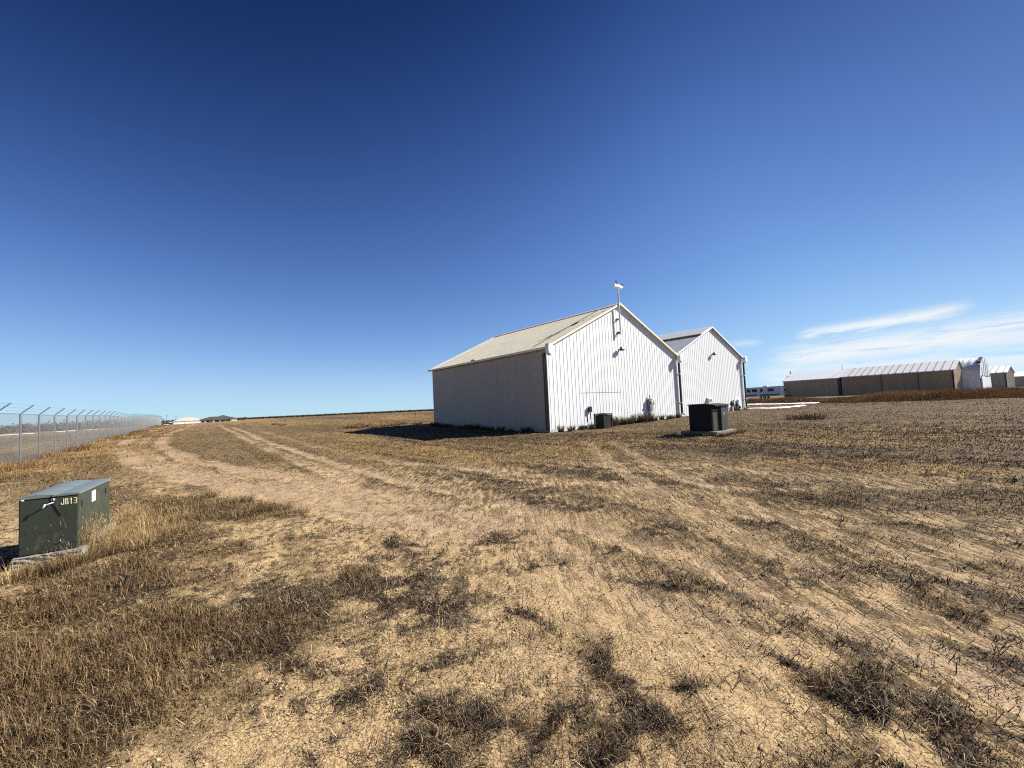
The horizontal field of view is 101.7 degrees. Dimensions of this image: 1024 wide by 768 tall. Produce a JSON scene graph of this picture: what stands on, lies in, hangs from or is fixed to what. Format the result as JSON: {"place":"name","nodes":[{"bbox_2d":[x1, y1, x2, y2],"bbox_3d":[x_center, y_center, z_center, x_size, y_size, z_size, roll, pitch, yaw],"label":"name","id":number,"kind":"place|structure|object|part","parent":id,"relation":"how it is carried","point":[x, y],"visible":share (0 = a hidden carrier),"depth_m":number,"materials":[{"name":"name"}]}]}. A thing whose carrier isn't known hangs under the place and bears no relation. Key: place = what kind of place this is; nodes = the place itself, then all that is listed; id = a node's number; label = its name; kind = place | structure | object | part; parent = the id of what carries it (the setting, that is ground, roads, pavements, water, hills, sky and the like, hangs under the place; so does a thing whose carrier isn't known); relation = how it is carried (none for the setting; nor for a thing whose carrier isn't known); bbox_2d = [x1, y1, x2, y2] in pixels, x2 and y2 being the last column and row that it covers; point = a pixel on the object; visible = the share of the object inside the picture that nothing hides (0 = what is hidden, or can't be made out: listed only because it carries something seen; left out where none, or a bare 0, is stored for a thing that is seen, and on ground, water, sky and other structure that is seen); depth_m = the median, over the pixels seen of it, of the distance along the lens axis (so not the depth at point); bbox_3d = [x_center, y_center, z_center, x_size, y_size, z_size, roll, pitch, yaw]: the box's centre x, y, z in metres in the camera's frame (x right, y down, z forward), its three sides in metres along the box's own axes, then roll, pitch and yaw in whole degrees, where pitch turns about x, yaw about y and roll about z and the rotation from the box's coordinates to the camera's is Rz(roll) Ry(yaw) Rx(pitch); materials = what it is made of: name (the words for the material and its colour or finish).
{"place":"outdoors","nodes":[
{"label":"outdoors","id":0,"kind":"place"},
{"bbox_2d":[0,387,1023,767],"bbox_3d":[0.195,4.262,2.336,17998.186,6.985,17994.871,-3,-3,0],"label":"ground","id":1,"kind":"structure","parent":0,"point":[610,527],"depth_m":3.66,"materials":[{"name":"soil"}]},
{"bbox_2d":[0,550,17,568],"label":"dry weed","id":2,"kind":"object","parent":1,"relation":"on","point":[3,564],"visible":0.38,"depth_m":4.73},
{"bbox_2d":[0,557,42,585],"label":"grass tuft","id":3,"kind":"object","parent":1,"relation":"on","point":[6,578],"visible":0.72,"depth_m":4.36,"materials":[{"name":"plant"}]},
{"bbox_2d":[2,553,61,580],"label":"grass tuft","id":4,"kind":"object","parent":1,"relation":"on","point":[39,570],"visible":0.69,"depth_m":4.45,"materials":[{"name":"plant"}]},
{"bbox_2d":[10,558,53,577],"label":"grass tuft","id":5,"kind":"object","parent":1,"relation":"on","point":[30,567],"visible":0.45,"depth_m":4.51,"materials":[{"name":"plant"}]},
{"bbox_2d":[30,550,89,574],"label":"grass tuft","id":6,"kind":"object","parent":1,"relation":"on","point":[44,562],"visible":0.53,"depth_m":4.61,"materials":[{"name":"plant"}]},
{"bbox_2d":[11,523,115,570],"bbox_3d":[-5.660,2.165,5.345,0.592,0.378,1.506,-1,-4,-32],"label":"concrete pad","id":7,"kind":"object","parent":1,"relation":"on","point":[38,557],"visible":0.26,"depth_m":4.72,"materials":[{"name":"concrete"}]},
{"bbox_2d":[16,478,110,556],"bbox_3d":[-5.663,1.643,5.325,0.510,0.670,1.400,-1,-4,-32],"label":"junction cabinet","id":8,"kind":"object","parent":7,"relation":"on","point":[69,503],"visible":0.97,"depth_m":4.85,"materials":[{"name":"green metal"}]},
{"bbox_3d":[-5.323,1.620,4.792,0.463,0.604,0.016,-1,-4,-32],"label":"door","id":9,"kind":"part","parent":8,"relation":"part of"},
{"bbox_2d":[43,553,90,573],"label":"grass tuft","id":10,"kind":"object","parent":1,"relation":"on","point":[68,567],"visible":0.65,"depth_m":4.61,"materials":[{"name":"plant"}]},
{"bbox_2d":[44,544,95,567],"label":"grass tuft","id":11,"kind":"object","parent":1,"relation":"on","point":[58,558],"visible":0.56,"depth_m":4.71,"materials":[{"name":"plant"}]},
{"bbox_2d":[15,507,130,550],"bbox_3d":[-5.271,1.805,5.031,0.869,0.642,0.879,-3,-3,0],"label":"dry weed","id":12,"kind":"object","parent":1,"relation":"on","point":[89,536],"visible":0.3,"depth_m":5.09,"materials":[{"name":"plant"}]},
{"bbox_2d":[0,403,161,464],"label":"chain link fence","id":13,"kind":"object","parent":1,"relation":"on","point":[142,422],"visible":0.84,"depth_m":25.71,"materials":[{"name":"metal"}]},
{"bbox_2d":[27,510,138,553],"bbox_3d":[-5.280,1.855,5.135,1.032,0.534,1.070,-3,-3,0],"label":"dry weed","id":14,"kind":"object","parent":1,"relation":"on","point":[100,539],"visible":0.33,"depth_m":5.18,"materials":[{"name":"plant"}]},
{"bbox_2d":[59,541,111,565],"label":"grass tuft","id":15,"kind":"object","parent":1,"relation":"on","point":[91,558],"visible":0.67,"depth_m":4.83,"materials":[{"name":"plant"}]},
{"bbox_2d":[87,542,109,559],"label":"grass tuft","id":16,"kind":"object","parent":1,"relation":"on","point":[104,555],"visible":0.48,"depth_m":5.02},
{"bbox_2d":[89,537,117,553],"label":"grass tuft","id":17,"kind":"object","parent":1,"relation":"on","point":[105,547],"visible":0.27,"depth_m":5.17,"materials":[{"name":"plant"}]},
{"bbox_2d":[95,539,124,556],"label":"grass tuft","id":18,"kind":"object","parent":1,"relation":"on","point":[114,549],"visible":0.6,"depth_m":5.12,"materials":[{"name":"plant"}]},
{"bbox_2d":[99,512,130,536],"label":"dry weed","id":19,"kind":"object","parent":1,"relation":"on","point":[117,525],"visible":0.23,"depth_m":5.86,"materials":[{"name":"plant"}]},
{"bbox_2d":[103,526,127,539],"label":"grass tuft","id":20,"kind":"object","parent":1,"relation":"on","point":[118,533],"visible":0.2,"depth_m":5.73,"materials":[{"name":"plant"}]},
{"bbox_2d":[105,525,139,547],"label":"grass tuft","id":21,"kind":"object","parent":1,"relation":"on","point":[123,537],"visible":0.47,"depth_m":5.45,"materials":[{"name":"plant"}]},
{"bbox_2d":[109,511,137,523],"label":"straw clump","id":22,"kind":"object","parent":1,"relation":"on","point":[122,518],"visible":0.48,"depth_m":6.66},
{"bbox_2d":[112,518,151,536],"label":"straw clump","id":23,"kind":"object","parent":1,"relation":"on","point":[128,528],"visible":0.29,"depth_m":5.95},
{"bbox_2d":[116,504,149,517],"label":"straw clump","id":24,"kind":"object","parent":1,"relation":"on","point":[132,512],"visible":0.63,"depth_m":7.14,"materials":[{"name":"plant"}]},
{"bbox_2d":[118,514,148,528],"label":"straw clump","id":25,"kind":"object","parent":1,"relation":"on","point":[134,521],"visible":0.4,"depth_m":6.41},
{"bbox_2d":[117,527,161,551],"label":"straw clump","id":26,"kind":"object","parent":1,"relation":"on","point":[131,546],"visible":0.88,"depth_m":5.30,"materials":[{"name":"plant"}]},
{"bbox_2d":[124,522,156,539],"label":"straw clump","id":27,"kind":"object","parent":1,"relation":"on","point":[138,532],"visible":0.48,"depth_m":5.75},
{"bbox_2d":[128,508,161,520],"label":"straw clump","id":28,"kind":"object","parent":1,"relation":"on","point":[154,514],"visible":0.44,"depth_m":6.80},
{"bbox_2d":[126,509,172,532],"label":"straw clump","id":29,"kind":"object","parent":1,"relation":"on","point":[153,524],"visible":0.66,"depth_m":6.13,"materials":[{"name":"plant"}]},
{"bbox_2d":[136,520,181,540],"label":"straw clump","id":30,"kind":"object","parent":1,"relation":"on","point":[163,533],"visible":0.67,"depth_m":5.63,"materials":[{"name":"plant"}]},
{"bbox_2d":[146,510,181,524],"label":"straw clump","id":31,"kind":"object","parent":1,"relation":"on","point":[171,521],"visible":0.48,"depth_m":6.42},
{"bbox_2d":[0,423,339,479],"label":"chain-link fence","id":32,"kind":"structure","parent":1,"relation":"on","point":[10,466],"depth_m":22.12,"materials":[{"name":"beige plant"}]},
{"bbox_2d":[149,516,194,533],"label":"straw clump","id":33,"kind":"object","parent":1,"relation":"on","point":[178,527],"visible":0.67,"depth_m":5.88,"materials":[{"name":"plant"}]},
{"bbox_2d":[157,500,205,515],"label":"grass tuft","id":34,"kind":"object","parent":1,"relation":"on","point":[179,509],"visible":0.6,"depth_m":7.29,"materials":[{"name":"plant"}]},
{"bbox_2d":[166,503,202,520],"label":"straw clump","id":35,"kind":"object","parent":1,"relation":"on","point":[183,515],"visible":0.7,"depth_m":6.69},
{"bbox_2d":[173,417,199,423],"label":"barn","id":36,"kind":"structure","parent":1,"relation":"on","point":[186,420],"depth_m":318.93,"materials":[{"name":"metal"}]},
{"bbox_2d":[177,496,206,503],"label":"grass tuft","id":37,"kind":"object","parent":1,"relation":"on","point":[199,499],"visible":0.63,"depth_m":7.97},
{"bbox_2d":[179,500,222,519],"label":"grass tuft","id":38,"kind":"object","parent":1,"relation":"on","point":[207,509],"visible":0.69,"depth_m":6.95,"materials":[{"name":"plant"}]},
{"bbox_2d":[190,489,220,499],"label":"grass tuft","id":39,"kind":"object","parent":1,"relation":"on","point":[211,495],"visible":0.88,"depth_m":8.40,"materials":[{"name":"plant"}]},
{"bbox_2d":[0,475,431,767],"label":"rusty weeds","id":40,"kind":"object","parent":1,"relation":"on","point":[42,668],"visible":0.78,"depth_m":2.81,"materials":[{"name":"plant"}]},
{"bbox_2d":[0,409,433,433],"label":"tree line","id":41,"kind":"object","parent":1,"relation":"on","point":[163,421],"visible":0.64,"depth_m":481.74,"materials":[{"name":"plant"}]},
{"bbox_2d":[200,506,235,520],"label":"grass tuft","id":42,"kind":"object","parent":1,"relation":"on","point":[211,516],"visible":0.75,"depth_m":6.69,"materials":[{"name":"plant"}]},
{"bbox_2d":[200,415,236,422],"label":"house","id":43,"kind":"structure","parent":1,"relation":"on","point":[221,418],"depth_m":297.92,"materials":[{"name":"white"}]},
{"bbox_2d":[204,501,240,511],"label":"grass tuft","id":44,"kind":"object","parent":1,"relation":"on","point":[222,506],"visible":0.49,"depth_m":7.34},
{"bbox_2d":[222,493,256,503],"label":"grass tuft","id":45,"kind":"object","parent":1,"relation":"on","point":[237,500],"visible":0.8,"depth_m":7.91,"materials":[{"name":"plant"}]},
{"bbox_2d":[223,503,266,519],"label":"grass tuft","id":46,"kind":"object","parent":1,"relation":"on","point":[241,513],"visible":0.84,"depth_m":6.70,"materials":[{"name":"plant"}]},
{"bbox_2d":[233,498,280,512],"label":"grass tuft","id":47,"kind":"object","parent":1,"relation":"on","point":[270,504],"visible":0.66,"depth_m":7.05,"materials":[{"name":"plant"}]},
{"bbox_2d":[260,499,292,511],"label":"grass tuft","id":48,"kind":"object","parent":1,"relation":"on","point":[282,505],"visible":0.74,"depth_m":7.20,"materials":[{"name":"plant"}]},
{"bbox_2d":[273,503,311,517],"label":"grass tuft","id":49,"kind":"object","parent":1,"relation":"on","point":[298,509],"visible":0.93,"depth_m":6.68,"materials":[{"name":"plant"}]},
{"bbox_2d":[342,423,358,428],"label":"field weed","id":50,"kind":"object","parent":1,"relation":"on","point":[348,426],"visible":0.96,"depth_m":38.56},
{"bbox_2d":[341,575,375,592],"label":"dead bush","id":51,"kind":"object","parent":1,"relation":"on","point":[360,584],"visible":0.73,"depth_m":3.77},
{"bbox_2d":[359,422,373,426],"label":"field weed","id":52,"kind":"object","parent":1,"relation":"on","point":[364,425],"visible":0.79,"depth_m":38.86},
{"bbox_2d":[368,424,380,427],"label":"field weed","id":53,"kind":"object","parent":1,"relation":"on","point":[373,426],"visible":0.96,"depth_m":35.91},
{"bbox_2d":[377,423,390,426],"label":"field weed","id":54,"kind":"object","parent":1,"relation":"on","point":[384,424],"visible":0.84,"depth_m":37.03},
{"bbox_2d":[394,420,409,424],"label":"field weed","id":55,"kind":"object","parent":1,"relation":"on","point":[402,422],"visible":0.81,"depth_m":39.47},
{"bbox_2d":[428,714,494,767],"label":"dead bush","id":56,"kind":"object","parent":1,"relation":"on","point":[459,721],"visible":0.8,"depth_m":1.95,"materials":[{"name":"plant"}]},
{"bbox_2d":[464,423,473,428],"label":"shade weed","id":57,"kind":"object","parent":1,"relation":"on","point":[466,427],"visible":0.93,"depth_m":28.51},
{"bbox_2d":[470,424,480,428],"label":"shade weed","id":58,"kind":"object","parent":1,"relation":"on","point":[475,427],"visible":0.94,"depth_m":28.11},
{"bbox_2d":[486,426,494,430],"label":"shade weed","id":59,"kind":"object","parent":1,"relation":"on","point":[489,429],"visible":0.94,"depth_m":26.30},
{"bbox_2d":[496,426,504,431],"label":"shade weed","id":60,"kind":"object","parent":1,"relation":"on","point":[501,429],"visible":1,"depth_m":25.54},
{"bbox_2d":[0,425,1023,767],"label":"dry grass","id":61,"kind":"structure","parent":1,"relation":"on","point":[40,743],"depth_m":3.07,"materials":[{"name":"plant"}]},
{"bbox_2d":[0,425,1023,767],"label":"dead stems","id":62,"kind":"object","parent":1,"relation":"on","point":[554,727],"visible":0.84,"depth_m":2.68,"materials":[{"name":"plant"}]},
{"bbox_2d":[0,418,1023,767],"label":"dead weed mat","id":63,"kind":"object","parent":1,"relation":"on","point":[552,722],"visible":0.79,"depth_m":2.56,"materials":[{"name":"plant"}]},
{"bbox_2d":[0,397,1023,641],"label":"field stubble","id":64,"kind":"object","parent":1,"relation":"on","point":[788,425],"visible":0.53,"depth_m":13.01,"materials":[{"name":"plant"}]},
{"bbox_2d":[0,449,1023,767],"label":"soil clods","id":65,"kind":"object","parent":1,"relation":"on","point":[562,635],"visible":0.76,"depth_m":2.83,"materials":[{"name":"soil"}]},
{"bbox_2d":[520,426,531,432],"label":"shade weed","id":66,"kind":"object","parent":1,"relation":"on","point":[526,429],"visible":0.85,"depth_m":24.21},
{"bbox_2d":[518,701,574,745],"bbox_3d":[0.152,1.671,2.058,0.290,0.105,0.300,-2,-3,-20],"label":"dead bush","id":67,"kind":"object","parent":1,"relation":"on","point":[531,721],"visible":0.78,"depth_m":2.08,"materials":[{"name":"plant"}]},
{"bbox_2d":[428,302,685,432],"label":"metal building","id":68,"kind":"structure","parent":1,"relation":"on","point":[551,376],"depth_m":27.34,"materials":[{"name":"white metal"}]},
{"bbox_2d":[588,406,591,419],"bbox_3d":[4.767,1.763,25.329,0.220,0.790,0.120,0,-4,-39],"label":"switch box","id":69,"kind":"object","parent":68,"relation":"attached to","point":[590,409],"visible":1,"depth_m":25.30,"materials":[{"name":"black metal"}]},
{"bbox_2d":[613,281,623,334],"bbox_3d":[7.138,-5.069,27.729,1.016,3.592,0.328,0,-4,-39],"label":"weather mast","id":70,"kind":"object","parent":68,"relation":"attached to","point":[617,286],"visible":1,"depth_m":27.65,"materials":[{"name":"white metal"}]},
{"bbox_2d":[647,395,652,415],"bbox_3d":[9.748,1.696,29.226,0.340,1.857,0.300,0,-4,-39],"label":"electric meter","id":71,"kind":"object","parent":68,"relation":"attached to","point":[650,404],"visible":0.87,"depth_m":29.18,"materials":[{"name":"grey metal"}]},
{"bbox_2d":[557,424,565,431],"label":"wall weed","id":72,"kind":"object","parent":1,"relation":"on","point":[559,428],"depth_m":23.24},
{"bbox_2d":[593,413,612,427],"bbox_3d":[5.465,2.177,24.948,0.800,0.860,0.800,0,-4,-39],"label":"air conditioner","id":73,"kind":"object","parent":1,"relation":"on","point":[603,420],"visible":1,"depth_m":24.73,"materials":[{"name":"black metal"}]},
{"bbox_2d":[584,663,623,692],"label":"dead bush","id":74,"kind":"object","parent":1,"relation":"on","point":[603,677],"visible":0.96,"depth_m":2.36,"materials":[{"name":"plant"}]},
{"bbox_2d":[588,718,637,766],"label":"dead bush","id":75,"kind":"object","parent":1,"relation":"on","point":[611,742],"visible":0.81,"depth_m":1.92,"materials":[{"name":"plant"}]},
{"bbox_2d":[614,416,626,424],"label":"wall weed","id":76,"kind":"object","parent":1,"relation":"on","point":[621,422],"depth_m":26.52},
{"bbox_2d":[619,416,629,424],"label":"wall weed","id":77,"kind":"object","parent":1,"relation":"on","point":[626,422],"depth_m":26.68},
{"bbox_2d":[631,413,641,422],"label":"wall weed","id":78,"kind":"object","parent":1,"relation":"on","point":[638,419],"depth_m":27.50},
{"bbox_2d":[637,412,650,422],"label":"wall weed","id":79,"kind":"object","parent":1,"relation":"on","point":[644,418],"depth_m":27.62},
{"bbox_2d":[641,412,655,421],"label":"wall weed","id":80,"kind":"object","parent":1,"relation":"on","point":[651,418],"depth_m":28.18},
{"bbox_2d":[642,706,699,748],"bbox_3d":[0.757,1.624,1.974,0.266,0.088,0.278,-1,-3,-21],"label":"dead bush","id":81,"kind":"object","parent":1,"relation":"on","point":[689,731],"visible":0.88,"depth_m":1.97,"materials":[{"name":"plant"}]},
{"bbox_2d":[658,326,748,416],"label":"metal building","id":82,"kind":"structure","parent":1,"relation":"on","point":[716,378],"depth_m":35.70,"materials":[{"name":"white metal"}]},
{"bbox_2d":[681,429,736,435],"bbox_3d":[8.194,2.137,17.334,1.720,0.435,1.520,0,-4,-39],"label":"concrete pad","id":83,"kind":"object","parent":1,"relation":"on","point":[726,431],"visible":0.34,"depth_m":16.77,"materials":[{"name":"concrete"}]},
{"bbox_2d":[687,403,728,430],"bbox_3d":[8.137,1.363,17.241,1.180,1.104,1.160,0,-4,-39],"label":"transformer","id":84,"kind":"object","parent":83,"relation":"on","point":[709,417],"visible":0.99,"depth_m":16.88,"materials":[{"name":"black metal"}]},
{"bbox_2d":[711,409,719,430],"bbox_3d":[8.173,1.433,16.741,0.541,0.870,0.067,0,-4,-39],"label":"door","id":85,"kind":"structure","parent":84,"relation":"in","point":[714,412],"depth_m":16.67,"materials":[{"name":"metal"}]},
{"bbox_2d":[717,406,728,429],"bbox_3d":[8.638,1.373,17.062,0.556,0.980,0.157,0,-4,-39],"label":"door","id":86,"kind":"structure","parent":84,"relation":"in","point":[723,420],"depth_m":16.93,"materials":[{"name":"metal"}]},
{"bbox_2d":[730,400,734,408],"bbox_3d":[19.606,1.960,36.964,0.640,1.104,0.310,0,-4,-39],"label":"gas meter","id":87,"kind":"object","parent":1,"relation":"on","point":[732,403],"visible":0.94,"depth_m":36.84,"materials":[{"name":"black metal"}]},
{"bbox_2d":[746,386,790,398],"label":"camper trailer","id":88,"kind":"object","parent":1,"relation":"on","point":[765,391],"visible":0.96,"depth_m":111.18,"materials":[{"name":"white metal"}]},
{"bbox_2d":[747,405,805,408],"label":"snow","id":89,"kind":"structure","parent":1,"relation":"on","point":[779,407],"depth_m":38.66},
{"bbox_2d":[744,402,818,404],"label":"snow","id":90,"kind":"structure","parent":1,"relation":"on","point":[782,403],"depth_m":51.36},
{"bbox_2d":[780,667,824,695],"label":"dead bush","id":91,"kind":"object","parent":1,"relation":"on","point":[803,681],"visible":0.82,"depth_m":2.32,"materials":[{"name":"plant"}]},
{"bbox_2d":[784,411,826,419],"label":"field bush","id":92,"kind":"object","parent":1,"relation":"on","point":[801,417],"visible":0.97,"depth_m":22.96,"materials":[{"name":"plant"}]},
{"bbox_2d":[782,369,845,397],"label":"hangar","id":93,"kind":"structure","parent":1,"relation":"on","point":[817,383],"depth_m":103.79,"materials":[{"name":"brown metal"}]},
{"bbox_2d":[805,659,877,714],"bbox_3d":[1.779,1.595,2.236,0.373,0.134,0.386,-5,-4,44],"label":"dead bush","id":94,"kind":"object","parent":1,"relation":"on","point":[822,684],"visible":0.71,"depth_m":2.25,"materials":[{"name":"plant"}]},
{"bbox_2d":[747,386,1023,402],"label":"weed bank","id":95,"kind":"structure","parent":1,"relation":"on","point":[990,392],"depth_m":41.27,"materials":[{"name":"plant"}]},
{"bbox_2d":[840,360,963,394],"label":"hangar","id":96,"kind":"structure","parent":1,"relation":"on","point":[939,375],"depth_m":90.19,"materials":[{"name":"brown metal"}]},
{"bbox_2d":[887,581,960,611],"bbox_3d":[3.106,1.604,3.128,0.431,0.128,0.417,-3,-3,7],"label":"dead bush","id":97,"kind":"object","parent":1,"relation":"on","point":[915,600],"visible":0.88,"depth_m":3.13,"materials":[{"name":"plant"}]},
{"bbox_2d":[909,697,983,747],"bbox_3d":[2.036,1.577,1.960,0.290,0.105,0.300,-5,-4,33],"label":"dead bush","id":98,"kind":"object","parent":1,"relation":"on","point":[959,733],"visible":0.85,"depth_m":1.94,"materials":[{"name":"plant"}]},
{"bbox_2d":[934,598,998,626],"bbox_3d":[3.148,1.572,2.882,0.342,0.108,0.328,-3,-3,2],"label":"dead bush","id":99,"kind":"object","parent":1,"relation":"on","point":[970,617],"visible":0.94,"depth_m":2.90,"materials":[{"name":"plant"}]},
{"bbox_2d":[959,357,991,389],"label":"arched hangar","id":100,"kind":"structure","parent":1,"relation":"on","point":[975,373],"depth_m":87.36,"materials":[{"name":"white metal"}]},
{"bbox_2d":[982,376,985,387],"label":"door","id":101,"kind":"structure","parent":100,"relation":"in","point":[983,377],"depth_m":87.37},
{"bbox_2d":[939,721,1023,767],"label":"dead bush","id":102,"kind":"object","parent":1,"relation":"on","point":[999,748],"visible":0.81,"depth_m":1.82,"materials":[{"name":"plant"}]},
{"bbox_2d":[989,365,1014,387],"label":"hangar","id":103,"kind":"structure","parent":1,"relation":"on","point":[1002,376],"depth_m":109.76,"materials":[{"name":"brown metal"}]},
{"bbox_2d":[1014,371,1023,386],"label":"hangar","id":104,"kind":"structure","parent":1,"relation":"on","point":[1019,379],"depth_m":121.24,"materials":[{"name":"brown metal"}]},
{"bbox_2d":[0,0,1023,427],"label":"sky","id":105,"kind":"structure","parent":0,"point":[209,208],"materials":[{"name":"blue"}]},
{"bbox_2d":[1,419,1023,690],"bbox_3d":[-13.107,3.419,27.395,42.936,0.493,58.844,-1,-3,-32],"label":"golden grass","id":106,"kind":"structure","parent":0,"point":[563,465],"depth_m":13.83,"materials":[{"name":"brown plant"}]}
]}

